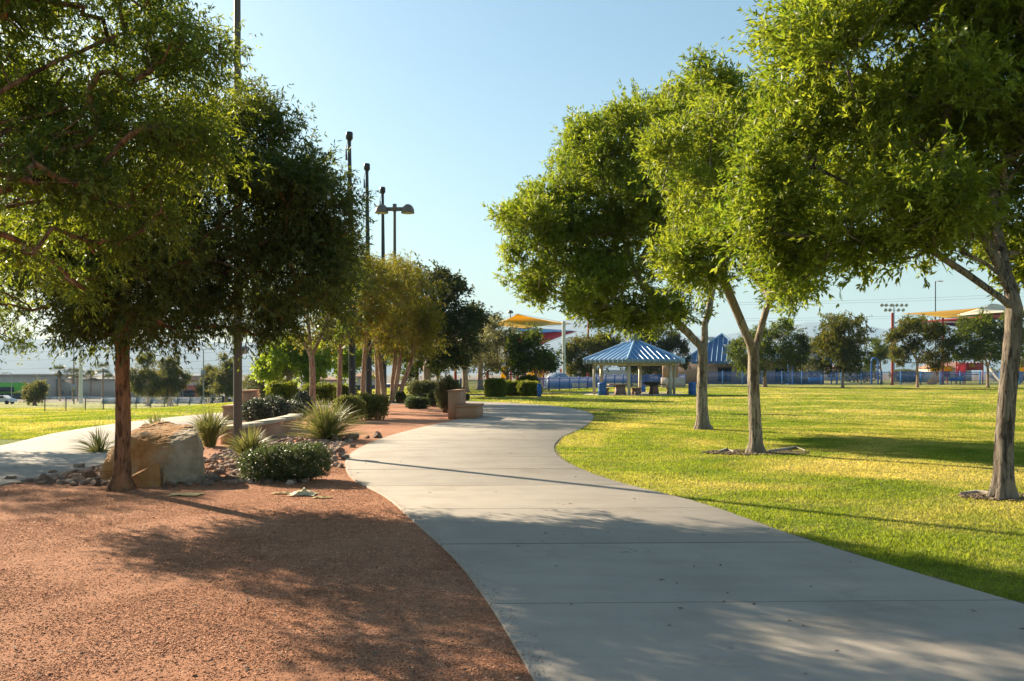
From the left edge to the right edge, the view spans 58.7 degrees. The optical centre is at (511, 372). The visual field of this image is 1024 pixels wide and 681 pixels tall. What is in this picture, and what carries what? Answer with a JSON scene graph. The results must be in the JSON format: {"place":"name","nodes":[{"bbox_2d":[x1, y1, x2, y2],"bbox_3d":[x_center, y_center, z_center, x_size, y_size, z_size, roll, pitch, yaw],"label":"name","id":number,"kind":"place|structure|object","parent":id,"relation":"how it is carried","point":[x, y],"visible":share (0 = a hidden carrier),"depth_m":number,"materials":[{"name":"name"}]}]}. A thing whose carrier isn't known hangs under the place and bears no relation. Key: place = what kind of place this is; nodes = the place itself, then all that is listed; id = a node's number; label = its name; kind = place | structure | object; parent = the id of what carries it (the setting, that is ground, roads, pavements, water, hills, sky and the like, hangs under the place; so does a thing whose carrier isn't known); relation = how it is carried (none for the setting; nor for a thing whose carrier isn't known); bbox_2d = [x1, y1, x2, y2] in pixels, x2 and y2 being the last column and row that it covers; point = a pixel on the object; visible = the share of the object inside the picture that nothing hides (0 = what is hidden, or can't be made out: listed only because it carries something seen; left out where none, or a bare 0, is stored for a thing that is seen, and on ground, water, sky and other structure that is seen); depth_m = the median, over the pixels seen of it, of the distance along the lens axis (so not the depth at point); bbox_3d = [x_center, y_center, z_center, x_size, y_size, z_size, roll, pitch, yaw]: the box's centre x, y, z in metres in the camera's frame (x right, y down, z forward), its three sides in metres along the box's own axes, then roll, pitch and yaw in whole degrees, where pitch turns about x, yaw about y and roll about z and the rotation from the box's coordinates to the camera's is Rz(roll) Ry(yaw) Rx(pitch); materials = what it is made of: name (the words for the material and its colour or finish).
{"place":"outdoors","nodes":[
{"label":"outdoors","id":0,"kind":"place"},
{"bbox_2d":[0,402,334,485],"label":"side path","id":1,"kind":"structure","parent":0,"point":[32,458],"depth_m":17.98,"materials":[{"name":"concrete"}]},
{"bbox_2d":[0,404,533,680],"bbox_3d":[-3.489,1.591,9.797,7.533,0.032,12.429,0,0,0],"label":"red gravel","id":2,"kind":"structure","parent":0,"point":[390,668],"depth_m":6.56,"materials":[{"name":"brown gravel"}]},
{"bbox_2d":[69,427,114,451],"bbox_3d":[-8.302,1.300,18.191,1.335,0.624,1.312,0,0,0],"label":"grass clump","id":3,"kind":"object","parent":2,"relation":"on","point":[99,442],"visible":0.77,"depth_m":18.14,"materials":[{"name":"green plant"}]},
{"bbox_2d":[0,0,275,331],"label":"sumac tree","id":4,"kind":"object","parent":2,"relation":"on","point":[38,111],"visible":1,"depth_m":9.19,"materials":[{"name":"green plant"}]},
{"bbox_2d":[132,462,160,487],"bbox_3d":[-5.149,1.431,12.799,0.487,0.372,0.303,0,0,0],"label":"boulder","id":5,"kind":"object","parent":2,"relation":"on","point":[149,477],"visible":0.78,"depth_m":12.70,"materials":[{"name":"stone"}]},
{"bbox_2d":[99,421,204,484],"bbox_3d":[-5.511,1.242,13.788,1.886,0.946,1.646,0,0,0],"label":"boulder","id":6,"kind":"object","parent":2,"relation":"on","point":[175,451],"visible":0.68,"depth_m":13.28,"materials":[{"name":"stone"}]},
{"bbox_2d":[15,435,353,484],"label":"cobbles","id":7,"kind":"object","parent":2,"relation":"on","point":[226,462],"visible":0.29,"depth_m":14.58,"materials":[{"name":"grey stone"}]},
{"bbox_2d":[0,73,385,490],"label":"sumac tree","id":8,"kind":"object","parent":2,"relation":"on","point":[290,202],"visible":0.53,"depth_m":12.02,"materials":[{"name":"green plant"}]},
{"bbox_2d":[187,403,232,446],"bbox_3d":[-6.594,1.130,19.786,1.226,0.966,1.260,0,0,0],"label":"grass clump","id":9,"kind":"object","parent":2,"relation":"on","point":[210,428],"visible":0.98,"depth_m":19.68,"materials":[{"name":"green plant"}]},
{"bbox_2d":[229,0,246,448],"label":"light pole","id":10,"kind":"object","parent":2,"relation":"on","point":[237,402],"visible":0.2,"depth_m":19.18,"materials":[{"name":"brown metal"}]},
{"bbox_2d":[217,424,280,459],"bbox_3d":[-4.568,1.233,15.886,1.076,0.758,1.108,0,0,0],"label":"grass clump","id":11,"kind":"object","parent":2,"relation":"on","point":[252,439],"visible":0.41,"depth_m":15.76,"materials":[{"name":"green plant"}]},
{"bbox_2d":[221,414,302,443],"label":"seat wall","id":12,"kind":"structure","parent":2,"relation":"on","point":[274,426],"depth_m":22.73,"materials":[{"name":"beige concrete"}]},
{"bbox_2d":[242,395,308,422],"bbox_3d":[-7.435,1.153,28.503,2.186,0.997,1.338,0,0,0],"label":"trailing bush","id":13,"kind":"object","parent":2,"relation":"on","point":[262,408],"visible":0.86,"depth_m":28.18,"materials":[{"name":"green plant"}]},
{"bbox_2d":[235,440,332,481],"bbox_3d":[-3.354,1.364,13.490,1.438,0.752,0.970,0,0,0],"label":"trailing bush","id":14,"kind":"object","parent":2,"relation":"on","point":[296,460],"visible":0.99,"depth_m":13.24,"materials":[{"name":"green plant"}]},
{"bbox_2d":[216,253,377,412],"bbox_3d":[-8.881,-2.009,35.240,6.853,7.468,5.144,0,0,0],"label":"gravel bed tree","id":15,"kind":"object","parent":2,"relation":"on","point":[323,336],"visible":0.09,"depth_m":35.34,"materials":[{"name":"green plant"}]},
{"bbox_2d":[287,488,316,495],"bbox_3d":[-2.729,1.534,11.870,0.384,0.091,0.319,0,0,0],"label":"crumpled sheet","id":16,"kind":"object","parent":2,"relation":"on","point":[303,491],"visible":1,"depth_m":11.80,"materials":[{"name":"white paper"}]},
{"bbox_2d":[291,390,314,419],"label":"trailing bush","id":17,"kind":"object","parent":2,"relation":"on","point":[303,396],"visible":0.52,"depth_m":30.82,"materials":[{"name":"green plant"}]},
{"bbox_2d":[283,396,373,439],"bbox_3d":[-4.433,1.034,21.711,2.356,1.160,2.421,0,0,0],"label":"grass clump","id":18,"kind":"object","parent":2,"relation":"on","point":[326,424],"visible":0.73,"depth_m":21.48,"materials":[{"name":"green plant"}]},
{"bbox_2d":[289,246,408,398],"bbox_3d":[-7.088,-2.020,40.080,5.401,7.489,5.488,0,0,0],"label":"gravel bed tree","id":19,"kind":"object","parent":2,"relation":"on","point":[378,312],"visible":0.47,"depth_m":39.90,"materials":[{"name":"green plant"}]},
{"bbox_2d":[331,394,366,421],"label":"round bush","id":20,"kind":"object","parent":2,"relation":"on","point":[351,399],"visible":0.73,"depth_m":29.36,"materials":[{"name":"green plant"}]},
{"bbox_2d":[345,131,355,395],"bbox_3d":[-7.001,-4.383,39.490,0.467,12.170,0.330,0,0,0],"label":"black pole","id":21,"kind":"object","parent":2,"relation":"on","point":[351,358],"visible":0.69,"depth_m":39.38,"materials":[{"name":"metal"}]},
{"bbox_2d":[363,163,371,394],"bbox_3d":[-7.179,-4.367,45.290,0.436,12.136,0.330,0,0,0],"label":"black pole","id":22,"kind":"object","parent":2,"relation":"on","point":[369,358],"visible":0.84,"depth_m":45.21,"materials":[{"name":"metal"}]},
{"bbox_2d":[318,253,422,394],"bbox_3d":[-7.068,-2.181,44.065,5.462,7.812,4.449,0,0,-20],"label":"gravel bed tree","id":23,"kind":"object","parent":2,"relation":"on","point":[388,327],"visible":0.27,"depth_m":43.95,"materials":[{"name":"green plant"}]},
{"bbox_2d":[356,391,390,419],"bbox_3d":[-4.753,1.124,31.040,1.305,1.046,0.937,0,0,0],"label":"round bush","id":24,"kind":"object","parent":2,"relation":"on","point":[377,407],"visible":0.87,"depth_m":30.89,"materials":[{"name":"green plant"}]},
{"bbox_2d":[404,395,430,408],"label":"round bush","id":25,"kind":"object","parent":2,"relation":"on","point":[418,402],"visible":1,"depth_m":40.37,"materials":[{"name":"green plant"}]},
{"bbox_2d":[407,378,439,395],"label":"round bush","id":26,"kind":"object","parent":2,"relation":"on","point":[419,387],"visible":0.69,"depth_m":54.65,"materials":[{"name":"green plant"}]},
{"bbox_2d":[434,374,462,412],"bbox_3d":[-2.512,0.848,36.534,1.302,1.595,0.854,0,0,-15],"label":"round bush","id":27,"kind":"object","parent":2,"relation":"on","point":[446,383],"visible":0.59,"depth_m":36.33,"materials":[{"name":"green plant"}]},
{"bbox_2d":[447,389,483,418],"bbox_3d":[-1.627,1.110,32.298,0.940,1.040,1.940,0,0,8],"label":"concrete bench","id":28,"kind":"object","parent":2,"relation":"on","point":[459,407],"visible":0.91,"depth_m":31.40,"materials":[{"name":"beige concrete"}]},
{"bbox_2d":[0,373,1023,603],"bbox_3d":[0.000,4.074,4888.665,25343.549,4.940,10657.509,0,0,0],"label":"lawn","id":29,"kind":"structure","parent":0,"point":[17,404],"depth_m":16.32,"materials":[{"name":"green plant"}]},
{"bbox_2d":[0,282,46,369],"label":"sumac tree","id":30,"kind":"object","parent":29,"relation":"on","point":[23,346],"visible":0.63,"depth_m":20.78,"materials":[{"name":"green plant"}]},
{"bbox_2d":[15,377,49,405],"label":"round field tree","id":31,"kind":"object","parent":29,"relation":"on","point":[34,393],"visible":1,"depth_m":127.30,"materials":[{"name":"green plant"}]},
{"bbox_2d":[51,364,67,400],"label":"palm tree","id":32,"kind":"object","parent":29,"relation":"on","point":[59,374],"visible":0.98,"depth_m":214.77,"materials":[{"name":"green plant"}]},
{"bbox_2d":[0,374,145,398],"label":"store building","id":33,"kind":"structure","parent":29,"relation":"on","point":[18,380],"depth_m":236.06,"materials":[{"name":"paint"}]},
{"bbox_2d":[79,347,82,403],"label":"monopole","id":34,"kind":"object","parent":29,"relation":"on","point":[80,382],"visible":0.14,"depth_m":164.76,"materials":[{"name":"grey metal"}]},
{"bbox_2d":[95,362,110,399],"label":"palm tree","id":35,"kind":"object","parent":29,"relation":"on","point":[102,372],"visible":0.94,"depth_m":224.79,"materials":[{"name":"green plant"}]},
{"bbox_2d":[44,397,221,410],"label":"chain link fence","id":36,"kind":"object","parent":29,"relation":"on","point":[66,407],"visible":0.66,"depth_m":85.21,"materials":[{"name":"grey metal"}]},
{"bbox_2d":[130,352,167,405],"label":"pine tree","id":37,"kind":"object","parent":29,"relation":"on","point":[141,378],"visible":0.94,"depth_m":121.71,"materials":[{"name":"green plant"}]},
{"bbox_2d":[102,398,223,403],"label":"wall","id":38,"kind":"structure","parent":29,"relation":"on","point":[180,401],"depth_m":159.85,"materials":[{"name":"grey concrete"}]},
{"bbox_2d":[154,355,193,405],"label":"pine tree","id":39,"kind":"object","parent":29,"relation":"on","point":[173,385],"visible":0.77,"depth_m":125.61,"materials":[{"name":"green plant"}]},
{"bbox_2d":[151,376,218,396],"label":"shop building","id":40,"kind":"structure","parent":29,"relation":"on","point":[189,392],"depth_m":244.70,"materials":[{"name":"paint"}]},
{"bbox_2d":[191,363,218,403],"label":"pine tree","id":41,"kind":"object","parent":29,"relation":"on","point":[198,388],"visible":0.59,"depth_m":124.97,"materials":[{"name":"green plant"}]},
{"bbox_2d":[204,351,243,402],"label":"pine tree","id":42,"kind":"object","parent":29,"relation":"on","point":[223,382],"visible":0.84,"depth_m":117.24,"materials":[{"name":"green plant"}]},
{"bbox_2d":[222,390,259,419],"bbox_3d":[-9.391,1.110,31.598,0.940,1.040,1.940,0,0,-6],"label":"concrete bench","id":43,"kind":"object","parent":29,"relation":"on","point":[246,396],"visible":0.45,"depth_m":30.68,"materials":[{"name":"beige concrete"}]},
{"bbox_2d":[244,377,285,397],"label":"round bush","id":44,"kind":"object","parent":29,"relation":"on","point":[258,386],"visible":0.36,"depth_m":74.64,"materials":[{"name":"green plant"}]},
{"bbox_2d":[265,379,298,400],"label":"round bush","id":45,"kind":"object","parent":29,"relation":"on","point":[287,390],"visible":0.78,"depth_m":43.82,"materials":[{"name":"green plant"}]},
{"bbox_2d":[248,333,344,390],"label":"bright green tree","id":46,"kind":"object","parent":29,"relation":"on","point":[279,362],"visible":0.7,"depth_m":61.17,"materials":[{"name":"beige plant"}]},
{"bbox_2d":[300,381,342,403],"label":"round bush","id":47,"kind":"object","parent":29,"relation":"on","point":[327,391],"visible":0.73,"depth_m":45.76,"materials":[{"name":"green plant"}]},
{"bbox_2d":[312,340,392,384],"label":"bright green tree","id":48,"kind":"object","parent":29,"relation":"on","point":[358,360],"visible":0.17,"depth_m":67.10,"materials":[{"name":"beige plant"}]},
{"bbox_2d":[356,372,374,390],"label":"house","id":49,"kind":"structure","parent":29,"relation":"on","point":[358,382],"depth_m":195.50,"materials":[{"name":"paint"}]},
{"bbox_2d":[380,187,386,393],"bbox_3d":[-7.222,-4.364,50.990,0.405,12.130,0.330,0,0,0],"label":"black pole","id":50,"kind":"object","parent":29,"relation":"on","point":[382,190],"visible":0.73,"depth_m":50.91,"materials":[{"name":"metal"}]},
{"bbox_2d":[375,204,413,368],"bbox_3d":[-6.445,-3.792,50.000,2.180,10.983,0.740,0,0,0],"label":"twin street lamp","id":51,"kind":"object","parent":29,"relation":"on","point":[404,209],"visible":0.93,"depth_m":49.91,"materials":[{"name":"brown metal"}]},
{"bbox_2d":[347,265,451,402],"bbox_3d":[-5.998,-1.931,48.004,5.649,7.387,5.763,0,0,0],"label":"gravel bed tree","id":52,"kind":"object","parent":29,"relation":"on","point":[425,325],"visible":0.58,"depth_m":47.33,"materials":[{"name":"green plant"}]},
{"bbox_2d":[364,248,447,394],"bbox_3d":[-6.443,-2.414,48.495,5.649,8.280,4.740,0,0,-26],"label":"gravel bed tree","id":53,"kind":"object","parent":29,"relation":"on","point":[377,378],"visible":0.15,"depth_m":48.22,"materials":[{"name":"green plant"}]},
{"bbox_2d":[389,332,446,393],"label":"park tree","id":54,"kind":"object","parent":29,"relation":"on","point":[414,372],"visible":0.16,"depth_m":71.00,"materials":[{"name":"green plant"}]},
{"bbox_2d":[397,252,491,382],"bbox_3d":[-5.253,-3.195,63.268,6.582,9.854,10.022,0,0,-24],"label":"evergreen tree","id":55,"kind":"object","parent":29,"relation":"on","point":[464,323],"visible":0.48,"depth_m":61.02,"materials":[{"name":"green plant"}]},
{"bbox_2d":[448,329,500,392],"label":"grey green tree","id":56,"kind":"object","parent":29,"relation":"on","point":[488,338],"visible":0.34,"depth_m":73.88,"materials":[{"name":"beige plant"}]},
{"bbox_2d":[464,300,505,389],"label":"evergreen tree","id":57,"kind":"object","parent":29,"relation":"on","point":[480,372],"visible":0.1,"depth_m":84.81,"materials":[{"name":"green plant"}]},
{"bbox_2d":[484,377,508,396],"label":"clipped hedge","id":58,"kind":"object","parent":29,"relation":"on","point":[496,386],"visible":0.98,"depth_m":61.48,"materials":[{"name":"green plant"}]},
{"bbox_2d":[472,314,521,379],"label":"grey green tree","id":59,"kind":"object","parent":29,"relation":"on","point":[496,363],"visible":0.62,"depth_m":77.59,"materials":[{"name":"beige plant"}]},
{"bbox_2d":[506,379,518,395],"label":"clipped hedge","id":60,"kind":"object","parent":29,"relation":"on","point":[512,386],"visible":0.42,"depth_m":63.44,"materials":[{"name":"green plant"}]},
{"bbox_2d":[516,379,542,395],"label":"clipped hedge","id":61,"kind":"object","parent":29,"relation":"on","point":[526,387],"visible":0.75,"depth_m":62.44,"materials":[{"name":"green plant"}]},
{"bbox_2d":[500,322,567,378],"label":"park tree","id":62,"kind":"object","parent":29,"relation":"on","point":[536,360],"visible":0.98,"depth_m":75.65,"materials":[{"name":"green plant"}]},
{"bbox_2d":[537,371,567,387],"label":"climbing dome","id":63,"kind":"structure","parent":29,"relation":"on","point":[561,375],"depth_m":97.02,"materials":[{"name":"blue paint"}]},
{"bbox_2d":[562,321,565,373],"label":"white mast","id":64,"kind":"object","parent":29,"relation":"on","point":[563,342],"visible":0.56,"depth_m":97.83,"materials":[{"name":"metal"}]},
{"bbox_2d":[537,376,592,390],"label":"picket fence","id":65,"kind":"object","parent":29,"relation":"on","point":[581,382],"visible":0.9,"depth_m":87.78,"materials":[{"name":"blue metal"}]},
{"bbox_2d":[557,329,625,385],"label":"round park tree","id":66,"kind":"object","parent":29,"relation":"on","point":[575,347],"visible":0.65,"depth_m":110.68,"materials":[{"name":"green plant"}]},
{"bbox_2d":[565,370,652,382],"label":"wall","id":67,"kind":"structure","parent":29,"relation":"on","point":[615,372],"depth_m":149.80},
{"bbox_2d":[596,374,685,387],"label":"picket fence","id":68,"kind":"object","parent":29,"relation":"on","point":[619,379],"visible":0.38,"depth_m":102.97,"materials":[{"name":"blue metal"}]},
{"bbox_2d":[479,65,829,429],"bbox_3d":[4.528,-3.617,26.185,10.815,10.690,6.960,0,0,0],"label":"shade tree","id":69,"kind":"object","parent":29,"relation":"on","point":[593,150],"visible":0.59,"depth_m":24.76,"materials":[{"name":"green plant"}]},
{"bbox_2d":[618,324,692,381],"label":"round park tree","id":70,"kind":"object","parent":29,"relation":"on","point":[670,343],"visible":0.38,"depth_m":116.88,"materials":[{"name":"green plant"}]},
{"bbox_2d":[661,364,684,387],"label":"kiosk wall","id":71,"kind":"structure","parent":29,"relation":"on","point":[680,382],"depth_m":99.80,"materials":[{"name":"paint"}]},
{"bbox_2d":[624,41,881,452],"bbox_3d":[4.616,-2.537,18.258,5.459,8.520,4.486,0,0,-31],"label":"shade tree","id":72,"kind":"object","parent":29,"relation":"on","point":[686,258],"visible":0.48,"depth_m":17.68,"materials":[{"name":"green plant"}]},
{"bbox_2d":[701,449,809,454],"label":"bark litter","id":73,"kind":"object","parent":29,"relation":"on","point":[743,452],"visible":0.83,"depth_m":18.04,"materials":[{"name":"brown wood"}]},
{"bbox_2d":[723,316,815,386],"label":"round park tree","id":74,"kind":"object","parent":29,"relation":"on","point":[784,353],"visible":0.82,"depth_m":102.95,"materials":[{"name":"green plant"}]},
{"bbox_2d":[797,337,832,375],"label":"park tree","id":75,"kind":"object","parent":29,"relation":"on","point":[807,369],"visible":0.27,"depth_m":129.68,"materials":[{"name":"green plant"}]},
{"bbox_2d":[810,309,875,387],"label":"round park tree","id":76,"kind":"object","parent":29,"relation":"on","point":[838,345],"visible":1,"depth_m":95.90,"materials":[{"name":"green plant"}]},
{"bbox_2d":[838,367,879,382],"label":"round bush","id":77,"kind":"object","parent":29,"relation":"on","point":[859,378],"visible":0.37,"depth_m":149.26,"materials":[{"name":"green plant"}]},
{"bbox_2d":[695,0,1023,500],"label":"shade tree","id":78,"kind":"object","parent":29,"relation":"on","point":[933,117],"visible":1,"depth_m":11.46,"materials":[{"name":"green plant"}]},
{"bbox_2d":[708,371,1023,384],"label":"picket fence","id":79,"kind":"object","parent":29,"relation":"on","point":[881,383],"visible":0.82,"depth_m":124.02,"materials":[{"name":"blue metal"}]},
{"bbox_2d":[861,331,900,382],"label":"park tree","id":80,"kind":"object","parent":29,"relation":"on","point":[881,351],"visible":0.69,"depth_m":131.34,"materials":[{"name":"green plant"}]},
{"bbox_2d":[880,304,907,370],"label":"stadium light","id":81,"kind":"object","parent":29,"relation":"on","point":[893,305],"visible":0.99,"depth_m":189.88,"materials":[{"name":"metal"}]},
{"bbox_2d":[888,368,925,382],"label":"round bush","id":82,"kind":"object","parent":29,"relation":"on","point":[903,375],"visible":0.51,"depth_m":149.40,"materials":[{"name":"green plant"}]},
{"bbox_2d":[880,313,958,386],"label":"round park tree","id":83,"kind":"object","parent":29,"relation":"on","point":[908,326],"visible":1,"depth_m":100.26,"materials":[{"name":"green plant"}]},
{"bbox_2d":[941,318,944,384],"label":"red mast","id":84,"kind":"object","parent":29,"relation":"on","point":[942,363],"visible":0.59,"depth_m":126.85,"materials":[{"name":"metal"}]},
{"bbox_2d":[904,308,1002,317],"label":"shade sail","id":85,"kind":"object","parent":84,"relation":"attached to","point":[948,314],"visible":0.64,"depth_m":128.17,"materials":[{"name":"yellow fabric"}]},
{"bbox_2d":[943,304,1023,317],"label":"shade sail","id":86,"kind":"object","parent":84,"relation":"attached to","point":[993,308],"visible":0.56,"depth_m":126.97,"materials":[{"name":"beige fabric"}]},
{"bbox_2d":[929,361,1023,384],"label":"play structure","id":87,"kind":"object","parent":29,"relation":"on","point":[964,367],"visible":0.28,"depth_m":128.63,"materials":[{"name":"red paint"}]},
{"bbox_2d":[942,310,1023,387],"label":"round park tree","id":88,"kind":"object","parent":29,"relation":"on","point":[984,346],"visible":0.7,"depth_m":100.30,"materials":[{"name":"green plant"}]},
{"bbox_2d":[957,493,1023,500],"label":"bark litter","id":89,"kind":"object","parent":29,"relation":"on","point":[977,495],"visible":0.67,"depth_m":11.57,"materials":[{"name":"brown wood"}]},
{"bbox_2d":[0,315,1023,373],"bbox_3d":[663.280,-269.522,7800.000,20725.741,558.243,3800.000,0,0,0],"label":"mountains","id":90,"kind":"structure","parent":0,"point":[43,364],"depth_m":6735.96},
{"bbox_2d":[0,0,1023,350],"label":"sky","id":91,"kind":"structure","parent":0,"point":[449,105],"materials":[{"name":"blue"}]},
{"bbox_2d":[498,314,569,328],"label":"shade sail","id":92,"kind":"object","parent":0,"point":[521,320],"visible":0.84,"depth_m":118.40,"materials":[{"name":"yellow fabric"}]},
{"bbox_2d":[520,331,576,344],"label":"shade sail","id":93,"kind":"object","parent":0,"point":[552,336],"visible":0.3,"depth_m":117.05,"materials":[{"name":"red fabric"}]},
{"bbox_2d":[581,393,687,395],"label":"shelter floor","id":94,"kind":"structure","parent":0,"point":[647,394],"depth_m":66.57,"materials":[{"name":"concrete"}]},
{"bbox_2d":[606,384,640,394],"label":"picnic table","id":95,"kind":"object","parent":94,"relation":"on","point":[620,389],"visible":0.77,"depth_m":66.32,"materials":[{"name":"concrete"}]},
{"bbox_2d":[583,334,684,394],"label":"picnic shelter","id":96,"kind":"object","parent":94,"relation":"on","point":[639,353],"visible":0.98,"depth_m":65.89,"materials":[{"name":"blue paint"}]},
{"bbox_2d":[330,401,1023,680],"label":"path","id":97,"kind":"structure","parent":0,"point":[601,567],"depth_m":6.86,"materials":[{"name":"concrete"}]},
{"bbox_2d":[345,441,554,680],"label":"spilled gravel","id":98,"kind":"structure","parent":97,"relation":"on","point":[476,581],"depth_m":6.49,"materials":[{"name":"brown gravel"}]},
{"bbox_2d":[7,432,1023,680],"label":"fallen leaf litter","id":99,"kind":"object","parent":97,"relation":"on","point":[317,590],"visible":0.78,"depth_m":6.35,"materials":[{"name":"brown plant"}]},
{"bbox_2d":[678,333,834,383],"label":"park building","id":100,"kind":"structure","parent":0,"point":[716,346],"depth_m":134.00,"materials":[{"name":"blue metal"}]},
{"bbox_2d":[555,413,1023,603],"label":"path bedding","id":101,"kind":"object","parent":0,"point":[734,513],"visible":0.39,"depth_m":9.97,"materials":[{"name":"grey concrete"}]},
{"bbox_2d":[740,293,1023,320],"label":"power line","id":102,"kind":"object","parent":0,"point":[849,300],"visible":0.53,"depth_m":419.98,"materials":[{"name":"grey metal"}]},
{"bbox_2d":[918,361,970,380],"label":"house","id":103,"kind":"structure","parent":0,"point":[953,364],"depth_m":185.50,"materials":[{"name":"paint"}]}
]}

